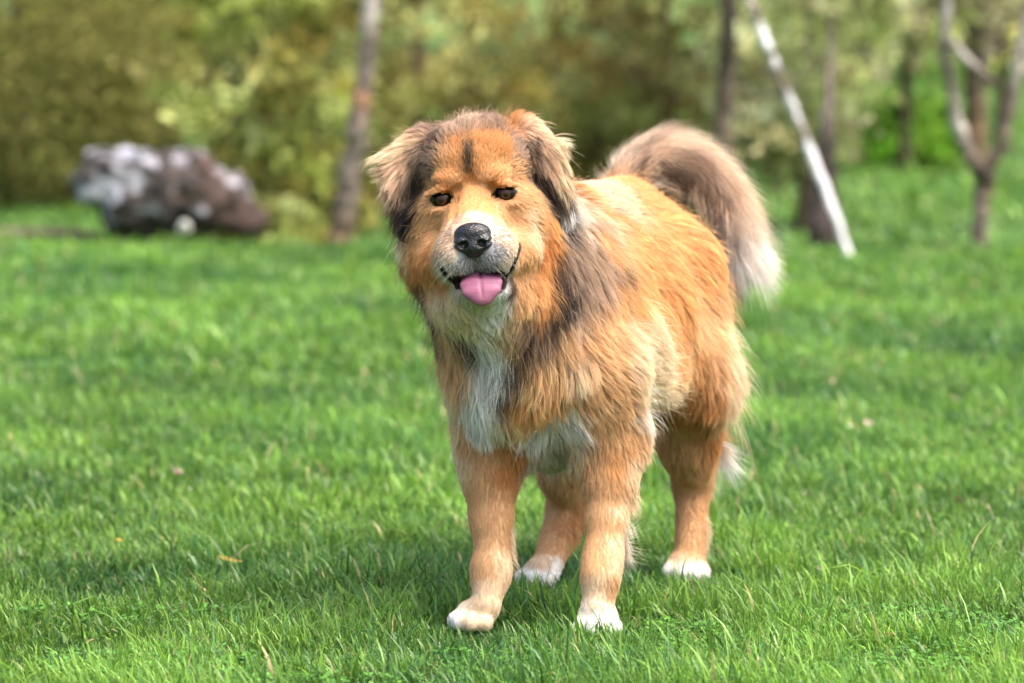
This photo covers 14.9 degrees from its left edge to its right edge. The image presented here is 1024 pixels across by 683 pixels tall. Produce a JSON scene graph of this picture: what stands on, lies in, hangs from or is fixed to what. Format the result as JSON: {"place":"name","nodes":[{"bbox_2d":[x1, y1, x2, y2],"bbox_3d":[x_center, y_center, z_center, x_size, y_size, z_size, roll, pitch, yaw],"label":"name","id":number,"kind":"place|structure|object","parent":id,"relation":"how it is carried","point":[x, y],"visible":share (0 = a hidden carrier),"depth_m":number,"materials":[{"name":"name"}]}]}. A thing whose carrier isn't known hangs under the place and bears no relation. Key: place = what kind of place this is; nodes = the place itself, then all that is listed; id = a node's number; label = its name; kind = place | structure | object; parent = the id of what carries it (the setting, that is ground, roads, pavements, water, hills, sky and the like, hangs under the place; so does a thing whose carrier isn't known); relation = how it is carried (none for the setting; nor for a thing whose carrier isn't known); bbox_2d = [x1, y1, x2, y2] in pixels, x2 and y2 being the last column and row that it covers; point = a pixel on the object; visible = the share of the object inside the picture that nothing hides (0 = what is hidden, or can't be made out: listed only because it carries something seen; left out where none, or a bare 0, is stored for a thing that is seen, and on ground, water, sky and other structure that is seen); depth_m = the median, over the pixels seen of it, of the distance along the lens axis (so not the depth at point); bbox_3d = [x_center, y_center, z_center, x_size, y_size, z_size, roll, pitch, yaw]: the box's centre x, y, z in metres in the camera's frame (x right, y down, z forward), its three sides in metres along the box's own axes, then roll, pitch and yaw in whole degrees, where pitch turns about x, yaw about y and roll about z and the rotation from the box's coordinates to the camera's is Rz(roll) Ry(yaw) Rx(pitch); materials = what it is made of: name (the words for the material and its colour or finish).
{"place":"outdoors","nodes":[
{"label":"outdoors","id":0,"kind":"place"},
{"bbox_2d":[0,228,102,239],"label":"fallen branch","id":1,"kind":"object","parent":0,"point":[44,232],"visible":0.79,"depth_m":18.42,"materials":[{"name":"brown wood"}]},
{"bbox_2d":[0,0,1023,682],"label":"ground","id":2,"kind":"structure","parent":0,"point":[432,44],"depth_m":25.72,"materials":[{"name":"green plant"}]},
{"bbox_2d":[0,0,217,209],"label":"evergreen shrub","id":3,"kind":"object","parent":2,"relation":"on","point":[39,27],"visible":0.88,"depth_m":24.97,"materials":[{"name":"green plant"}]},
{"bbox_2d":[0,0,317,166],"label":"evergreen shrub","id":4,"kind":"object","parent":2,"relation":"on","point":[214,53],"visible":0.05,"depth_m":26.24,"materials":[{"name":"green plant"}]},
{"bbox_2d":[70,146,269,241],"bbox_3d":[-1.612,-0.691,18.354,0.949,0.455,0.378,0,4,0],"label":"boulder","id":5,"kind":"object","parent":2,"relation":"on","point":[128,192],"visible":0.98,"depth_m":18.23,"materials":[{"name":"stone"}]},
{"bbox_2d":[173,468,182,473],"bbox_3d":[-0.699,0.271,8.159,0.022,0.013,0.010,0,4,0],"label":"petal","id":6,"kind":"object","parent":2,"relation":"on","point":[177,471],"visible":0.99,"depth_m":8.16,"materials":[{"name":"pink plant"}]},
{"bbox_2d":[177,220,190,232],"bbox_3d":[-1.523,-0.533,18.125,0.066,0.062,0.078,0,4,0],"label":"stone","id":7,"kind":"object","parent":2,"relation":"on","point":[184,226],"visible":1,"depth_m":18.10,"materials":[{"name":"white stone"}]},
{"bbox_2d":[219,555,241,561],"bbox_3d":[-0.488,0.377,6.771,0.064,0.008,0.006,4,6,44],"label":"fallen leaf","id":8,"kind":"object","parent":2,"relation":"on","point":[230,559],"visible":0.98,"depth_m":6.77,"materials":[{"name":"yellow plant"}]},
{"bbox_2d":[110,0,396,245],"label":"leafy shrub","id":9,"kind":"object","parent":2,"relation":"on","point":[298,155],"visible":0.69,"depth_m":21.18,"materials":[{"name":"green plant"}]},
{"bbox_2d":[231,185,330,246],"bbox_3d":[-1.239,-0.559,20.440,0.732,0.506,0.625,0,4,0],"label":"round bush","id":10,"kind":"object","parent":2,"relation":"on","point":[292,217],"visible":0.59,"depth_m":20.36,"materials":[{"name":"green plant"}]},
{"bbox_2d":[327,0,380,244],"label":"tree","id":11,"kind":"object","parent":2,"relation":"on","point":[346,199],"visible":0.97,"depth_m":18.07,"materials":[{"name":"brown plant"}]},
{"bbox_2d":[283,0,566,216],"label":"leafy shrub","id":12,"kind":"object","parent":2,"relation":"on","point":[424,81],"visible":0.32,"depth_m":24.16,"materials":[{"name":"green plant"}]},
{"bbox_2d":[0,0,1023,75],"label":"distant wood","id":13,"kind":"object","parent":2,"relation":"on","point":[685,6],"visible":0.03,"depth_m":42.26,"materials":[{"name":"green plant"}]},
{"bbox_2d":[423,0,690,181],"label":"leafy shrub","id":14,"kind":"object","parent":2,"relation":"on","point":[537,76],"visible":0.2,"depth_m":25.29,"materials":[{"name":"green plant"}]},
{"bbox_2d":[362,101,790,636],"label":"dog","id":15,"kind":"object","parent":2,"relation":"on","point":[582,333],"visible":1,"depth_m":6.05},
{"bbox_2d":[528,0,769,204],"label":"leafy shrub","id":16,"kind":"object","parent":2,"relation":"on","point":[616,112],"visible":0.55,"depth_m":23.77,"materials":[{"name":"green plant"}]},
{"bbox_2d":[711,0,737,164],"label":"tree","id":17,"kind":"object","parent":2,"relation":"on","point":[726,80],"visible":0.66,"depth_m":20.91,"materials":[{"name":"brown plant"}]},
{"bbox_2d":[734,0,747,183],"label":"tree","id":18,"kind":"object","parent":2,"relation":"on","point":[739,80],"visible":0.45,"depth_m":22.93,"materials":[{"name":"brown plant"}]},
{"bbox_2d":[745,0,851,256],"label":"leaning pole","id":19,"kind":"object","parent":2,"relation":"on","point":[775,67],"visible":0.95,"depth_m":16.44,"materials":[{"name":"white wood"}]},
{"bbox_2d":[678,0,939,233],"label":"leafy shrub","id":20,"kind":"object","parent":2,"relation":"on","point":[770,145],"visible":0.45,"depth_m":22.83,"materials":[{"name":"green plant"}]},
{"bbox_2d":[735,0,922,247],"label":"tree","id":21,"kind":"object","parent":2,"relation":"on","point":[827,87],"visible":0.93,"depth_m":18.21,"materials":[{"name":"green plant"}]},
{"bbox_2d":[788,0,1023,172],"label":"leafy shrub","id":22,"kind":"object","parent":2,"relation":"on","point":[963,11],"visible":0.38,"depth_m":26.74,"materials":[{"name":"green plant"}]},
{"bbox_2d":[837,85,988,170],"bbox_3d":[2.713,-1.468,27.401,1.284,0.763,1.025,3,6,38],"label":"round bush","id":23,"kind":"object","parent":2,"relation":"on","point":[932,135],"visible":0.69,"depth_m":27.10,"materials":[{"name":"green plant"}]},
{"bbox_2d":[954,495,962,503],"bbox_3d":[0.873,0.309,7.643,0.013,0.017,0.030,-2,5,-20],"label":"fallen leaf","id":24,"kind":"object","parent":2,"relation":"on","point":[957,498],"visible":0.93,"depth_m":7.63,"materials":[{"name":"green plant"}]},
{"bbox_2d":[962,1,997,174],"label":"tree","id":25,"kind":"object","parent":2,"relation":"on","point":[975,100],"visible":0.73,"depth_m":26.89,"materials":[{"name":"green plant"}]},
{"bbox_2d":[938,0,1023,247],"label":"tree","id":26,"kind":"object","parent":2,"relation":"on","point":[985,176],"visible":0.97,"depth_m":16.86,"materials":[{"name":"brown plant"}]},
{"bbox_2d":[955,0,1023,151],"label":"leafy shrub","id":27,"kind":"object","parent":2,"relation":"on","point":[1003,62],"visible":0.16,"depth_m":28.89,"materials":[{"name":"green plant"}]}
]}

